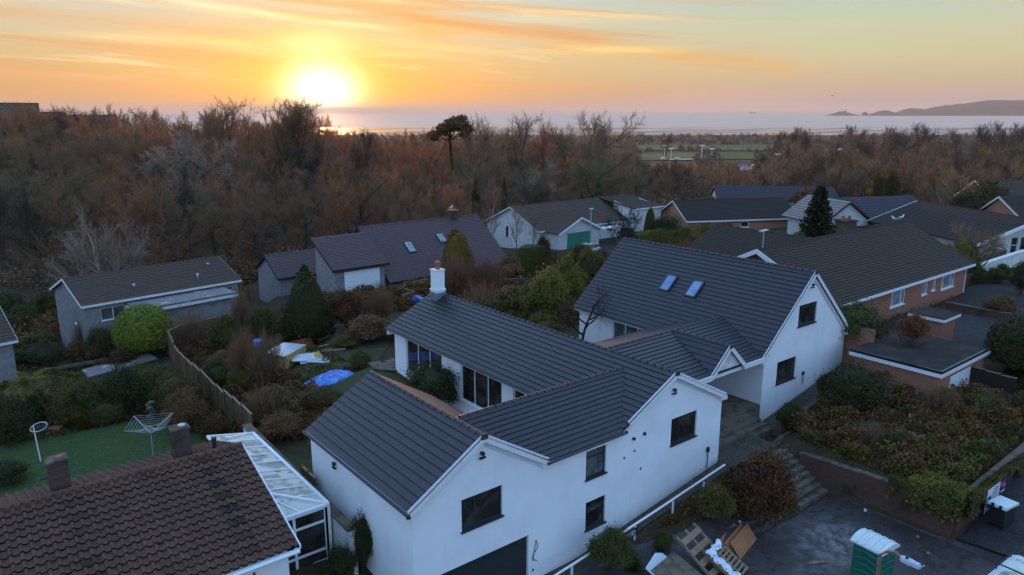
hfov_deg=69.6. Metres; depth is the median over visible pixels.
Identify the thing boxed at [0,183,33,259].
bare tree
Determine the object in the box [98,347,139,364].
garden shrub
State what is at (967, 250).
garden shrub
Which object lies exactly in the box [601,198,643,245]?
bare tree
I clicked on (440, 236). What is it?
roof window
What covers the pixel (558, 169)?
bare tree
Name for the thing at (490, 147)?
bare tree
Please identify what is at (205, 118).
bare tree
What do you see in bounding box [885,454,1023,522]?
wall ivy
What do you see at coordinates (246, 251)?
bare tree
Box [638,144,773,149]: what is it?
park field
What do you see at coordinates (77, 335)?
garden shrub
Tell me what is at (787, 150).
bare tree
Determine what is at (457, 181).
bare tree
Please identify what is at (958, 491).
corner ivy
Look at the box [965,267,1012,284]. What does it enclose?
brick wall
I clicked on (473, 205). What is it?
evergreen tree
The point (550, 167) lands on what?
bare tree
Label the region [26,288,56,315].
garden shrub
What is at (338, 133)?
bare tree
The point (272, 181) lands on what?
bare tree
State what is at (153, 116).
bare tree
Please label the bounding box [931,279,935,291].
window
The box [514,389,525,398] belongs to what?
french door
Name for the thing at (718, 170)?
bare tree
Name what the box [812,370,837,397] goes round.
rhododendron
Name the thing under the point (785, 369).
window
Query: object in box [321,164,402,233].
bare tree
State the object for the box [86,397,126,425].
garden shrub
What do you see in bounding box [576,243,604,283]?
garden shrub
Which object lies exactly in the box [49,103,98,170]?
bare tree
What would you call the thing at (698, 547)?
wooden pallet
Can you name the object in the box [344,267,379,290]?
white door
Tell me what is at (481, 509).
window
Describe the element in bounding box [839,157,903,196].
bare tree
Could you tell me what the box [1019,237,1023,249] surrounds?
window
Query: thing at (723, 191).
house
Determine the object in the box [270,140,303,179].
bare tree
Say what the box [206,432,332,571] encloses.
conservatory
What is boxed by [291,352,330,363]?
loose sheets
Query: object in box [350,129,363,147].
bare tree
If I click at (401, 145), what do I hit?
bare tree
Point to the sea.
(559, 119)
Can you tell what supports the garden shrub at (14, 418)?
on the ground at (296, 453)
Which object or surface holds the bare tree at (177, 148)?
on the ground at (296, 453)
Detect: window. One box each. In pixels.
[100,305,124,321]
[403,241,416,252]
[405,340,441,374]
[435,233,446,242]
[460,365,501,409]
[461,485,504,533]
[584,495,606,532]
[585,445,607,481]
[613,322,640,336]
[670,410,697,447]
[741,221,748,227]
[775,357,795,385]
[797,301,816,327]
[889,289,904,308]
[921,281,927,296]
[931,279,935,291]
[940,273,954,290]
[1010,237,1017,252]
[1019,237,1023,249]
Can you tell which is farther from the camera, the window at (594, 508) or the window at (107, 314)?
the window at (107, 314)
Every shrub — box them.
[0,287,29,319]
[0,393,39,447]
[0,457,32,486]
[5,301,41,328]
[14,340,70,368]
[14,385,57,424]
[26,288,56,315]
[28,331,59,344]
[45,391,85,428]
[60,340,88,361]
[65,370,114,420]
[71,320,84,357]
[77,323,115,358]
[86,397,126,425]
[97,358,146,413]
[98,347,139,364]
[128,357,170,404]
[146,366,204,410]
[160,306,212,347]
[160,383,212,426]
[193,356,231,384]
[200,411,231,434]
[203,308,243,349]
[211,347,233,368]
[222,322,259,387]
[225,365,253,389]
[229,280,252,330]
[235,381,295,424]
[241,322,290,386]
[243,302,278,337]
[252,380,305,415]
[255,409,308,440]
[302,385,342,406]
[317,540,361,574]
[325,287,369,329]
[326,332,362,347]
[341,312,396,339]
[348,348,374,368]
[359,514,370,569]
[363,285,398,318]
[399,355,465,404]
[434,248,477,298]
[458,279,498,303]
[468,254,505,294]
[475,284,532,318]
[491,252,525,277]
[516,282,531,305]
[522,261,573,316]
[526,309,566,331]
[535,233,552,263]
[551,249,589,298]
[570,242,592,258]
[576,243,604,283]
[616,225,636,238]
[650,214,681,239]
[652,528,675,552]
[692,477,739,521]
[721,436,804,525]
[774,401,806,426]
[790,231,805,235]
[829,221,852,232]
[841,417,886,448]
[877,425,911,448]
[918,381,964,412]
[921,442,955,463]
[940,239,984,272]
[947,229,986,273]
[961,389,1015,421]
[966,265,990,283]
[978,293,1022,313]
[988,262,1013,282]
[1006,257,1023,294]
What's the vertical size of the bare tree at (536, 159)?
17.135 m
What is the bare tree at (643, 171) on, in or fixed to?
on the ground at (296, 453)
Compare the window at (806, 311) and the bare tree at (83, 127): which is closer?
the window at (806, 311)
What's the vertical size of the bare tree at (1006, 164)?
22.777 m
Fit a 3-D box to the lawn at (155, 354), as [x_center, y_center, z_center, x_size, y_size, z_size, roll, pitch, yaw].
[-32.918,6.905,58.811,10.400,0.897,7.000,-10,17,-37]
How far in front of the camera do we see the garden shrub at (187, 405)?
41.00 m
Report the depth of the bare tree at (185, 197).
111.57 m
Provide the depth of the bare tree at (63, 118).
328.91 m
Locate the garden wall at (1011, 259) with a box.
[969,246,1023,269]
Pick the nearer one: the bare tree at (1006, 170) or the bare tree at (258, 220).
the bare tree at (258, 220)
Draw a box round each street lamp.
[589,208,593,242]
[875,550,924,574]
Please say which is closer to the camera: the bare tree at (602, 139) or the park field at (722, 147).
the bare tree at (602, 139)
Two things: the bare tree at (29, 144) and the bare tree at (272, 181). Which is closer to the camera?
the bare tree at (272, 181)
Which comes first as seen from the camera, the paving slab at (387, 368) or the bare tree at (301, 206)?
the paving slab at (387, 368)
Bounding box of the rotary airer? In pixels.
[126,413,172,455]
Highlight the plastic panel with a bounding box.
[645,553,666,574]
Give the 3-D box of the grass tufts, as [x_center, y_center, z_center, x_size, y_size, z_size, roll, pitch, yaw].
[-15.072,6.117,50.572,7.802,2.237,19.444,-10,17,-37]
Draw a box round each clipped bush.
[109,302,174,354]
[519,243,547,276]
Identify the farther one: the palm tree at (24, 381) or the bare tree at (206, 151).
the bare tree at (206, 151)
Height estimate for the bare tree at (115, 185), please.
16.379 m
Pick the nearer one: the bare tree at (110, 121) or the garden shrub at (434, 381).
the garden shrub at (434, 381)
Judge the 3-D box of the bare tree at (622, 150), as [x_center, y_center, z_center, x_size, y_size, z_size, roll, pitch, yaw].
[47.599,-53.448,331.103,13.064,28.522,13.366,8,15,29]
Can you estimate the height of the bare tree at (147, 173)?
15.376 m
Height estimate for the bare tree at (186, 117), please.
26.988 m
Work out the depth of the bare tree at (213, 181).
116.07 m
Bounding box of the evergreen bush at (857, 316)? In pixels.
[834,297,890,348]
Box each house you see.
[0,307,17,382]
[0,422,300,574]
[49,256,241,357]
[254,249,316,302]
[302,237,848,574]
[310,208,505,294]
[483,194,664,249]
[661,197,791,237]
[685,224,812,256]
[710,185,838,205]
[737,220,975,321]
[781,194,917,233]
[866,200,1023,253]
[954,180,1023,195]
[980,195,1023,216]
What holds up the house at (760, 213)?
on the ground at (296, 453)
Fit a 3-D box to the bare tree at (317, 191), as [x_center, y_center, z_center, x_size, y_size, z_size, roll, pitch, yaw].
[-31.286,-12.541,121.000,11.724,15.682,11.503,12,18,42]
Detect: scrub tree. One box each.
[689,192,717,199]
[789,185,835,205]
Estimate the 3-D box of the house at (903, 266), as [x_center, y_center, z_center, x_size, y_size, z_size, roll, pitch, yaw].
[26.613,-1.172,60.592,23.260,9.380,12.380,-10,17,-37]
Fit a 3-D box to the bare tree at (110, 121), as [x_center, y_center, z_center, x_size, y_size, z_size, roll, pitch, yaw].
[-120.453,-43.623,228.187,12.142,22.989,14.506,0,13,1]
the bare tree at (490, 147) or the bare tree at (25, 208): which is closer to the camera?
the bare tree at (25, 208)
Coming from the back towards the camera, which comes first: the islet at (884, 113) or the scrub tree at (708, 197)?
the islet at (884, 113)
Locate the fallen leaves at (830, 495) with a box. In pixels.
[819,493,835,501]
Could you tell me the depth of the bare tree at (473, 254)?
77.55 m
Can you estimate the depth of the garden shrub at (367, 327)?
55.46 m
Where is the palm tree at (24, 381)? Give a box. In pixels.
[4,367,54,424]
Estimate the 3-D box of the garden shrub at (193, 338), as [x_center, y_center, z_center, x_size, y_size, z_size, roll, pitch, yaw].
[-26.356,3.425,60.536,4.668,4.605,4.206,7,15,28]
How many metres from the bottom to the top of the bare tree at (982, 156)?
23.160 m
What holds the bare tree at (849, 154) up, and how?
on the ground at (296, 453)
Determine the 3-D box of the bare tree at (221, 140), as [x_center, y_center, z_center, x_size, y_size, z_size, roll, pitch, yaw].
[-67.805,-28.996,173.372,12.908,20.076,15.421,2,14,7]
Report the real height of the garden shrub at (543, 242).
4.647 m
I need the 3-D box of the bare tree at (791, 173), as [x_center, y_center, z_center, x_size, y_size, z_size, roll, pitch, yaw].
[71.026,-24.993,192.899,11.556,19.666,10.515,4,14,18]
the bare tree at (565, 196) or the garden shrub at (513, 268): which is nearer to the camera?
the garden shrub at (513, 268)
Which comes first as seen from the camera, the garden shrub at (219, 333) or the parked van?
the parked van
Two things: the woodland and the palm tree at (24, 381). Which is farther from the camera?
the woodland
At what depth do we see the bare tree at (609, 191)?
119.94 m
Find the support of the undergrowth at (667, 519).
on the ground at (296, 453)
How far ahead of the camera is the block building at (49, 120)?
423.55 m
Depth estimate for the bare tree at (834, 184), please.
156.92 m
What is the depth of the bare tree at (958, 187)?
139.37 m
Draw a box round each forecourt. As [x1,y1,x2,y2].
[570,510,784,574]
[699,496,1007,574]
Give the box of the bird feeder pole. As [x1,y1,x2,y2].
[30,422,48,461]
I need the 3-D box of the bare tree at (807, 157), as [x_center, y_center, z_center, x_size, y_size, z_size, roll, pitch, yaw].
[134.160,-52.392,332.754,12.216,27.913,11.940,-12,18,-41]
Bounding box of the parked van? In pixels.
[984,551,1023,574]
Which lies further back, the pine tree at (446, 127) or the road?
the pine tree at (446, 127)
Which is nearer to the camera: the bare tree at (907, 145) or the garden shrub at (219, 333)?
the garden shrub at (219, 333)
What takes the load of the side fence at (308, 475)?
on the ground at (296, 453)
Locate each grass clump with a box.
[71,414,96,430]
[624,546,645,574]
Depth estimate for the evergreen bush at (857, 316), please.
47.03 m
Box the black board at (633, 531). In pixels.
[624,527,636,537]
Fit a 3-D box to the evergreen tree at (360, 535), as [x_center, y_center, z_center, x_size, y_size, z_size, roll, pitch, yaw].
[-5.803,9.853,28.505,1.401,2.917,1.387,-3,14,-11]
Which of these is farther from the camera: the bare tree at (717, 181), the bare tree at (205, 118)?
the bare tree at (205, 118)
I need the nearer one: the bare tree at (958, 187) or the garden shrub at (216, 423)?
the garden shrub at (216, 423)
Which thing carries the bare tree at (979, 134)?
on the ground at (296, 453)
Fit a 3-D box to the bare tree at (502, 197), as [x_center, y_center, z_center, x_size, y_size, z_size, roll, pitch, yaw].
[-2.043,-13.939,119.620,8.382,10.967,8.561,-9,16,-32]
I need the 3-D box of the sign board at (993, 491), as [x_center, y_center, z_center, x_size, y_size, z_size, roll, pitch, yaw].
[21.912,9.597,33.635,1.473,1.170,0.036,-10,17,-37]
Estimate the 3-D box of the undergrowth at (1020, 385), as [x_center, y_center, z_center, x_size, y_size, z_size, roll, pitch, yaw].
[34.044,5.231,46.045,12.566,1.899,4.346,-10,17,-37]
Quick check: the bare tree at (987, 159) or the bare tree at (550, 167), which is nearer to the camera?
the bare tree at (550, 167)
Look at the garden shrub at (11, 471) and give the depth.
35.45 m
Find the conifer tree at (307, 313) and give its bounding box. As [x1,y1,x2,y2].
[276,263,337,343]
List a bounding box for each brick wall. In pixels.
[242,423,358,574]
[780,397,823,434]
[799,451,955,536]
[839,365,932,402]
[842,324,875,364]
[945,301,1012,318]
[954,442,1023,533]
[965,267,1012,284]
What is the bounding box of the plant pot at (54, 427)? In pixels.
[49,425,62,434]
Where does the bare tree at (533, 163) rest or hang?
on the ground at (296, 453)
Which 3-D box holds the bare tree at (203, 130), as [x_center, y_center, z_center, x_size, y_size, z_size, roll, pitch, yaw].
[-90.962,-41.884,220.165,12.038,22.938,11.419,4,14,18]
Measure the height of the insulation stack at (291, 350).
1.188 m
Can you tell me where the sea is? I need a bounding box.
[67,112,1023,127]
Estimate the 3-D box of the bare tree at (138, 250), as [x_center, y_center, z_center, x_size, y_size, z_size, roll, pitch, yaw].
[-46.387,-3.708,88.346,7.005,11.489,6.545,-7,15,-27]
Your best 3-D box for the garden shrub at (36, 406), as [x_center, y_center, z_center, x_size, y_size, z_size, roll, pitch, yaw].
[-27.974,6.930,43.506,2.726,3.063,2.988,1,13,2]
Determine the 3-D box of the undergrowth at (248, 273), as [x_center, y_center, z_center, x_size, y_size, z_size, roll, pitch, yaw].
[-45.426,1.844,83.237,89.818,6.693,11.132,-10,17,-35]
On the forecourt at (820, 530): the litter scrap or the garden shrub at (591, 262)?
the litter scrap
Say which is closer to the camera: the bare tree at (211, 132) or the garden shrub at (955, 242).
the garden shrub at (955, 242)
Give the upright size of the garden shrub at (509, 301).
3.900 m
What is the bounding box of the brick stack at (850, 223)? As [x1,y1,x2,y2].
[833,215,858,231]
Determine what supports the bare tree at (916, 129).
on the ground at (296, 453)
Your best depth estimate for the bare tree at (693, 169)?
221.94 m
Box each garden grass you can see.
[252,360,406,447]
[298,317,397,361]
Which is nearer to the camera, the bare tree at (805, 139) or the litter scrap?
the litter scrap
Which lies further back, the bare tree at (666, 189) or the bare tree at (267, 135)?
the bare tree at (267, 135)
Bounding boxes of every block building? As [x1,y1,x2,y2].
[0,103,39,140]
[33,112,65,161]
[63,115,116,152]
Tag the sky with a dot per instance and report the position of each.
(168, 55)
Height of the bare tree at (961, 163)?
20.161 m
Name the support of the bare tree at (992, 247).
on the ground at (296, 453)
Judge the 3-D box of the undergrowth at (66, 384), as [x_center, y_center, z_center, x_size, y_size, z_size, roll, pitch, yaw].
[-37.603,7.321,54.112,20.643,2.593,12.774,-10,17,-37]
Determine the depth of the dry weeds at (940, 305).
55.40 m
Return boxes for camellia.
[583,521,640,569]
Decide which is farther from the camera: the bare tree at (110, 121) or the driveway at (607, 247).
the bare tree at (110, 121)
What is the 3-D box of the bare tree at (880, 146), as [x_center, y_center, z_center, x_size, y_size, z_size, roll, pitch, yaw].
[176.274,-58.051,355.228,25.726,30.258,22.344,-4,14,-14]
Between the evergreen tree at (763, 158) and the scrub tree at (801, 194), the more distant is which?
the evergreen tree at (763, 158)
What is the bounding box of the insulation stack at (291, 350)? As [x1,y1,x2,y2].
[270,342,305,368]
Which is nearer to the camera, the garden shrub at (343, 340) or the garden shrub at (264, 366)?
the garden shrub at (264, 366)
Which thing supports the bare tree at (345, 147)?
on the ground at (296, 453)
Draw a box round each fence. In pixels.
[167,315,229,366]
[174,345,252,432]
[300,464,316,486]
[402,278,430,298]
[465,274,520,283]
[969,366,1016,399]
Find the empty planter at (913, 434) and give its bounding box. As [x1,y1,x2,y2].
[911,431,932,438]
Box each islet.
[825,111,858,115]
[866,110,903,115]
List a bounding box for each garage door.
[441,536,525,574]
[567,231,589,248]
[949,365,972,389]
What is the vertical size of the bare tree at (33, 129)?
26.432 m
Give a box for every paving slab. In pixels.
[367,361,382,366]
[373,364,385,370]
[377,361,391,364]
[382,365,396,370]
[383,358,395,362]
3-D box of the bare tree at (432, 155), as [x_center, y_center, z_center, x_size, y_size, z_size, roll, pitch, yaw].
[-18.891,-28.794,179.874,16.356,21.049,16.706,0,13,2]
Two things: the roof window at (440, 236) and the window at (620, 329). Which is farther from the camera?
the roof window at (440, 236)
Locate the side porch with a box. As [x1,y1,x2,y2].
[908,306,960,340]
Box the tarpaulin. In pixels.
[303,369,354,387]
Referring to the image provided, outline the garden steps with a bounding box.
[766,448,827,510]
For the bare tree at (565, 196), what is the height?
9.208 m
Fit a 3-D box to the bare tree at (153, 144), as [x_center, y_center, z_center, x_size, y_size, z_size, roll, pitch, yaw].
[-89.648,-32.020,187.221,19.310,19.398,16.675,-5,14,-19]
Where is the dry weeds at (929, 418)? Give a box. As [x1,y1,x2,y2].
[785,369,1023,478]
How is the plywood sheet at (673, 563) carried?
on the forecourt at (820, 530)
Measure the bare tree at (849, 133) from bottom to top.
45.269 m
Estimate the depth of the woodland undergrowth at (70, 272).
117.73 m
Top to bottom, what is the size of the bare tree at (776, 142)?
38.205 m
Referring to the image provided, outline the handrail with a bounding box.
[554,464,724,574]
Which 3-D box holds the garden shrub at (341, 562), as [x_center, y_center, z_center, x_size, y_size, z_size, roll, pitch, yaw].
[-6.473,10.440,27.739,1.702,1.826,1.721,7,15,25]
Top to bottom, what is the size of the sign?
0.640 m
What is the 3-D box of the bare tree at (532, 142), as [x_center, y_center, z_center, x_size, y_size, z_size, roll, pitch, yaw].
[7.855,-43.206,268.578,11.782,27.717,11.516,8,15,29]
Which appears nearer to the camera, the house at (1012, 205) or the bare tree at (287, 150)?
the house at (1012, 205)
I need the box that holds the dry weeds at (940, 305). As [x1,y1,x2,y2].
[877,295,962,338]
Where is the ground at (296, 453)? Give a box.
[0,135,1023,574]
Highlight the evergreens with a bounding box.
[347,132,1020,166]
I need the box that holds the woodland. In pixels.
[32,131,1023,192]
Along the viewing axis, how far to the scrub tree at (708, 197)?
117.16 m
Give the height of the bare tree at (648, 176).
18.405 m
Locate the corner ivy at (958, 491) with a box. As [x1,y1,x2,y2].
[905,467,972,522]
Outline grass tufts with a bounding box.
[245,340,358,429]
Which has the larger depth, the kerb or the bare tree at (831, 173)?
the bare tree at (831, 173)
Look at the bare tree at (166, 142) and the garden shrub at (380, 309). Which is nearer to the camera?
the garden shrub at (380, 309)
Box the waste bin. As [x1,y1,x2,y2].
[987,495,1018,528]
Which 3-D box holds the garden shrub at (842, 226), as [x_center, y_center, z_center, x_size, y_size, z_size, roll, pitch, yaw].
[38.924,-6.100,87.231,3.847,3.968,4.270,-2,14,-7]
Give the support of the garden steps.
on the ground at (296, 453)
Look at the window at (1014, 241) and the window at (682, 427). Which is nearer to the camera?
the window at (682, 427)
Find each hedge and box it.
[541,250,606,268]
[633,223,732,243]
[982,313,1023,373]
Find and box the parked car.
[582,243,600,249]
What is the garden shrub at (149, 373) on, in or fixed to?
on the ground at (296, 453)
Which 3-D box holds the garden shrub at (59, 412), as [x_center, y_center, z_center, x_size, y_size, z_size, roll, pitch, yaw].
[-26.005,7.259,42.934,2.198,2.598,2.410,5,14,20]
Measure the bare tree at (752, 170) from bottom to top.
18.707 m
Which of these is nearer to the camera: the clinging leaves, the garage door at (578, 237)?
the clinging leaves
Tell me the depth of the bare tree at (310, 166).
149.71 m
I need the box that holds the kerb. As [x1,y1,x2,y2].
[41,358,106,370]
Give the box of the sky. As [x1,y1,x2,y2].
[0,0,1023,111]
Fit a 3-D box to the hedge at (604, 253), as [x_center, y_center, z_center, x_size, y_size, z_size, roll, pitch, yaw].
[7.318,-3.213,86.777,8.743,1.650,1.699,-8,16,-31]
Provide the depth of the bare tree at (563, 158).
213.70 m
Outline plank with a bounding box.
[306,348,345,352]
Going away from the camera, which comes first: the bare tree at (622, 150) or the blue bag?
the blue bag
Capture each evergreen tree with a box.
[344,509,374,571]
[471,171,480,216]
[501,177,507,210]
[643,207,654,236]
[751,148,768,184]
[863,164,887,196]
[881,162,902,195]
[948,187,985,210]
[964,173,1020,208]
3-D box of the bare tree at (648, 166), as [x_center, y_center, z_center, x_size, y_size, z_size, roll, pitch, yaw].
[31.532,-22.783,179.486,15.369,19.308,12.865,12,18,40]
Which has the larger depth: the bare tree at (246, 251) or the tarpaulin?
the bare tree at (246, 251)
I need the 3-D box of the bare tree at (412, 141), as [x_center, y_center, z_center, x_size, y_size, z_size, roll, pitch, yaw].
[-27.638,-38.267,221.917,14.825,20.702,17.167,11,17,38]
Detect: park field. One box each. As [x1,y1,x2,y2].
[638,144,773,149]
[641,152,753,159]
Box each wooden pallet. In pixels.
[676,523,726,574]
[706,538,748,574]
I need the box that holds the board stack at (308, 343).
[287,338,314,348]
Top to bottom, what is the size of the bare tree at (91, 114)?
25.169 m
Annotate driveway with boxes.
[553,242,617,254]
[878,279,1023,354]
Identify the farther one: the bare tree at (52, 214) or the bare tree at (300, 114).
the bare tree at (300, 114)
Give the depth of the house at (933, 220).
85.66 m
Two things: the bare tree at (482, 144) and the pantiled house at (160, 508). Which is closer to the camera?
the pantiled house at (160, 508)
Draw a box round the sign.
[999,477,1006,493]
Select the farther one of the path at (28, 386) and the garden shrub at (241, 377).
the path at (28, 386)
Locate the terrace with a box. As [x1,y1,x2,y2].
[762,363,853,435]
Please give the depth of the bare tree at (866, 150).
290.09 m
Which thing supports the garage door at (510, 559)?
in the white house at (678, 368)
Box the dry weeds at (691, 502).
[661,464,748,525]
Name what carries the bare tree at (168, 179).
on the ground at (296, 453)
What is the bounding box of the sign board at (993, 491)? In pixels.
[984,481,1000,514]
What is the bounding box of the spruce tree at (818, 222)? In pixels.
[796,185,837,236]
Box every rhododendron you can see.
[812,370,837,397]
[816,356,897,410]
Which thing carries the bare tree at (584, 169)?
on the ground at (296, 453)
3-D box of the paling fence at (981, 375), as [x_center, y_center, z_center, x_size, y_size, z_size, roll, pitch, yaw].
[28.065,5.739,43.245,0.119,1.911,2.462,-12,18,-42]
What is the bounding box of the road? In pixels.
[957,469,1023,555]
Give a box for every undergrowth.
[0,158,937,294]
[0,349,156,397]
[0,380,166,444]
[9,258,259,335]
[12,327,64,367]
[29,281,250,340]
[154,365,242,441]
[162,284,382,359]
[189,355,336,441]
[326,268,523,312]
[469,279,590,326]
[474,250,593,273]
[575,233,699,284]
[659,461,754,525]
[793,383,1023,484]
[992,367,1023,397]
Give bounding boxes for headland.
[895,100,1023,115]
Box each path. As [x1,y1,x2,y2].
[5,377,98,395]
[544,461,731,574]
[718,429,792,466]
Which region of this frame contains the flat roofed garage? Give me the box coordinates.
[849,330,990,396]
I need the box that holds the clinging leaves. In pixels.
[894,313,933,339]
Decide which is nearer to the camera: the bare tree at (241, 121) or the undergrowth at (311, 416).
the undergrowth at (311, 416)
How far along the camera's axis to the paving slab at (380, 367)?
47.76 m
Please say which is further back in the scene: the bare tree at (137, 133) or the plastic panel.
the bare tree at (137, 133)
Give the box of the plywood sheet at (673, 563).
[651,552,701,574]
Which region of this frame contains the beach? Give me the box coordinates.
[121,128,1019,134]
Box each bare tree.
[0,102,50,162]
[0,108,27,177]
[0,109,27,162]
[0,111,43,177]
[0,132,48,190]
[0,149,22,203]
[0,165,52,233]
[0,165,119,264]
[0,171,23,222]
[0,182,67,278]
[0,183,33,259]
[2,151,56,223]
[8,175,132,273]
[12,102,69,173]
[15,109,68,148]
[17,101,51,173]
[26,160,101,257]
[29,103,95,170]
[41,222,110,285]
[43,108,98,154]
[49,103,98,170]
[49,120,119,180]
[56,202,136,273]
[64,181,142,272]
[65,113,126,176]
[68,179,126,234]
[78,107,110,160]
[85,171,201,269]
[89,103,137,165]
[92,119,158,196]
[94,165,163,263]
[96,215,153,270]
[99,109,140,164]
[117,170,214,260]
[118,132,160,197]
[120,109,166,152]
[120,123,187,173]
[121,117,167,162]
[122,135,193,211]
[124,112,143,140]
[124,173,242,266]
[127,155,165,218]
[128,105,176,148]
[132,128,248,236]
[140,160,194,230]
[145,129,209,176]
[147,115,196,161]
[153,116,199,157]
[160,131,229,193]
[165,155,235,227]
[172,111,194,141]
[176,164,243,255]
[182,175,262,268]
[183,107,218,139]
[186,95,258,177]
[187,126,238,176]
[190,111,220,162]
[194,107,218,157]
[197,152,241,216]
[199,139,276,207]
[204,169,279,256]
[205,96,244,203]
[213,176,303,264]
[214,143,281,196]
[221,96,323,204]
[224,112,265,157]
[224,118,269,159]
[226,97,265,168]
[242,170,329,258]
[250,123,282,176]
[257,121,301,172]
[260,123,301,165]
[260,138,310,199]
[260,158,318,216]
[260,180,348,249]
[263,97,331,194]
[266,101,343,192]
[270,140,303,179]
[288,166,359,244]
[299,135,334,194]
[300,136,369,200]
[301,120,339,175]
[312,178,357,236]
[315,115,342,165]
[320,129,356,189]
[321,121,338,155]
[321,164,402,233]
[330,126,377,175]
[344,141,386,205]
[344,157,381,225]
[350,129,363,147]
[356,172,436,223]
[357,128,386,180]
[361,142,423,202]
[366,190,395,224]
[367,135,391,200]
[371,134,380,161]
[371,135,392,158]
[381,139,440,194]
[383,137,420,170]
[389,134,400,165]
[397,130,407,155]
[397,143,444,216]
[403,128,446,178]
[405,133,461,207]
[407,131,444,170]
[411,163,464,218]
[432,134,461,174]
[433,149,473,204]
[434,171,485,216]
[436,137,464,179]
[439,183,477,216]
[441,136,491,204]
[447,110,533,209]
[459,128,509,164]
[460,150,515,218]
[460,161,498,215]
[461,245,480,274]
[462,128,501,180]
[476,164,523,214]
[477,171,525,222]
[481,110,543,206]
[481,180,501,234]
[485,140,530,208]
[490,133,511,174]
[495,149,514,199]
[497,142,560,202]
[497,155,528,204]
[500,163,553,205]
[507,159,564,204]
[509,203,526,253]
[513,177,551,204]
[522,150,551,183]
[523,135,552,164]
[528,116,558,181]
[528,206,540,243]
[530,147,559,200]
[533,108,646,197]
[535,168,583,202]
[539,136,595,200]
[548,142,571,192]
[549,151,592,200]
[551,179,579,200]
[553,147,643,198]
[553,150,589,200]
[558,280,613,339]
[576,118,615,195]
[580,171,610,198]
[582,140,605,195]
[588,154,614,196]
[591,177,632,196]
[593,141,636,171]
[595,157,624,194]
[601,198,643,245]
[609,148,649,194]
[612,139,630,170]
[614,159,665,200]
[620,157,671,201]
[621,166,657,201]
[630,162,659,195]
[647,170,689,203]
[655,156,700,201]
[655,160,695,199]
[655,161,678,204]
[656,134,673,157]
[674,159,701,198]
[675,161,713,197]
[680,161,729,199]
[698,155,767,195]
[701,160,738,189]
[716,159,742,185]
[734,161,769,185]
[738,157,788,185]
[749,160,766,185]
[757,153,800,185]
[763,130,787,158]
[766,139,804,172]
[769,143,808,185]
[772,157,803,185]
[783,126,802,149]
[789,127,812,153]
[790,137,847,194]
[793,150,840,190]
[799,131,827,166]
[799,148,842,188]
[801,145,822,186]
[815,154,895,197]
[816,161,851,197]
[818,144,848,182]
[828,137,845,168]
[833,144,870,197]
[836,124,857,149]
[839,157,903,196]
[841,161,903,196]
[843,127,936,184]
[854,128,870,146]
[854,137,909,168]
[882,125,905,158]
[887,308,935,346]
[892,159,929,195]
[894,130,941,173]
[895,157,939,202]
[896,170,921,198]
[900,128,912,152]
[904,122,953,159]
[910,139,958,201]
[912,173,952,204]
[913,150,959,194]
[914,141,964,193]
[920,140,949,191]
[926,157,985,204]
[926,159,956,204]
[929,166,1002,202]
[933,147,976,191]
[934,147,1018,185]
[936,151,1004,193]
[939,144,969,172]
[941,179,970,201]
[943,128,964,149]
[946,244,976,278]
[948,221,1007,269]
[958,139,1015,180]
[965,149,1023,179]
[967,138,990,161]
[968,124,1000,159]
[971,156,1023,183]
[973,120,997,153]
[974,153,1011,178]
[975,144,1023,167]
[987,120,1019,158]
[996,122,1023,163]
[997,161,1023,179]
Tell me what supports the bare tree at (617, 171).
on the ground at (296, 453)
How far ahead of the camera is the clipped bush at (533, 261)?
80.46 m
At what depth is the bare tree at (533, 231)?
94.59 m
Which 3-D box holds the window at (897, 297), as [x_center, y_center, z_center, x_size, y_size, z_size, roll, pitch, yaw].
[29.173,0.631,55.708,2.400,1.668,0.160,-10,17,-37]
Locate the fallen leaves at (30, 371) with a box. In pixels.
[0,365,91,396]
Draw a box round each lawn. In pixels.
[0,419,202,496]
[24,351,158,383]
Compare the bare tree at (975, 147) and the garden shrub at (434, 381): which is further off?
the bare tree at (975, 147)
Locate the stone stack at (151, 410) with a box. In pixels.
[145,401,155,422]
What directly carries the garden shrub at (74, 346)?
on the ground at (296, 453)
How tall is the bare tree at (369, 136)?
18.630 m
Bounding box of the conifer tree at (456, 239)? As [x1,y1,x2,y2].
[440,228,474,271]
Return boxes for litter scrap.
[807,561,826,563]
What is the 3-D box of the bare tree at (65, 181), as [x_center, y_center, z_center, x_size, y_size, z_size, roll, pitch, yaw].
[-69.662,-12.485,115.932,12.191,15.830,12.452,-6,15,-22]
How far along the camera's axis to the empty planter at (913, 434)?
37.14 m
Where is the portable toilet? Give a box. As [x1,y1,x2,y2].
[850,526,899,574]
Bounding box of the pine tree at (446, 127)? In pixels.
[425,114,474,204]
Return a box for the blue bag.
[410,295,423,302]
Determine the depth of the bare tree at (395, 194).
119.74 m
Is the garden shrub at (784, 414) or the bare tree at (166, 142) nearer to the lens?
the garden shrub at (784, 414)

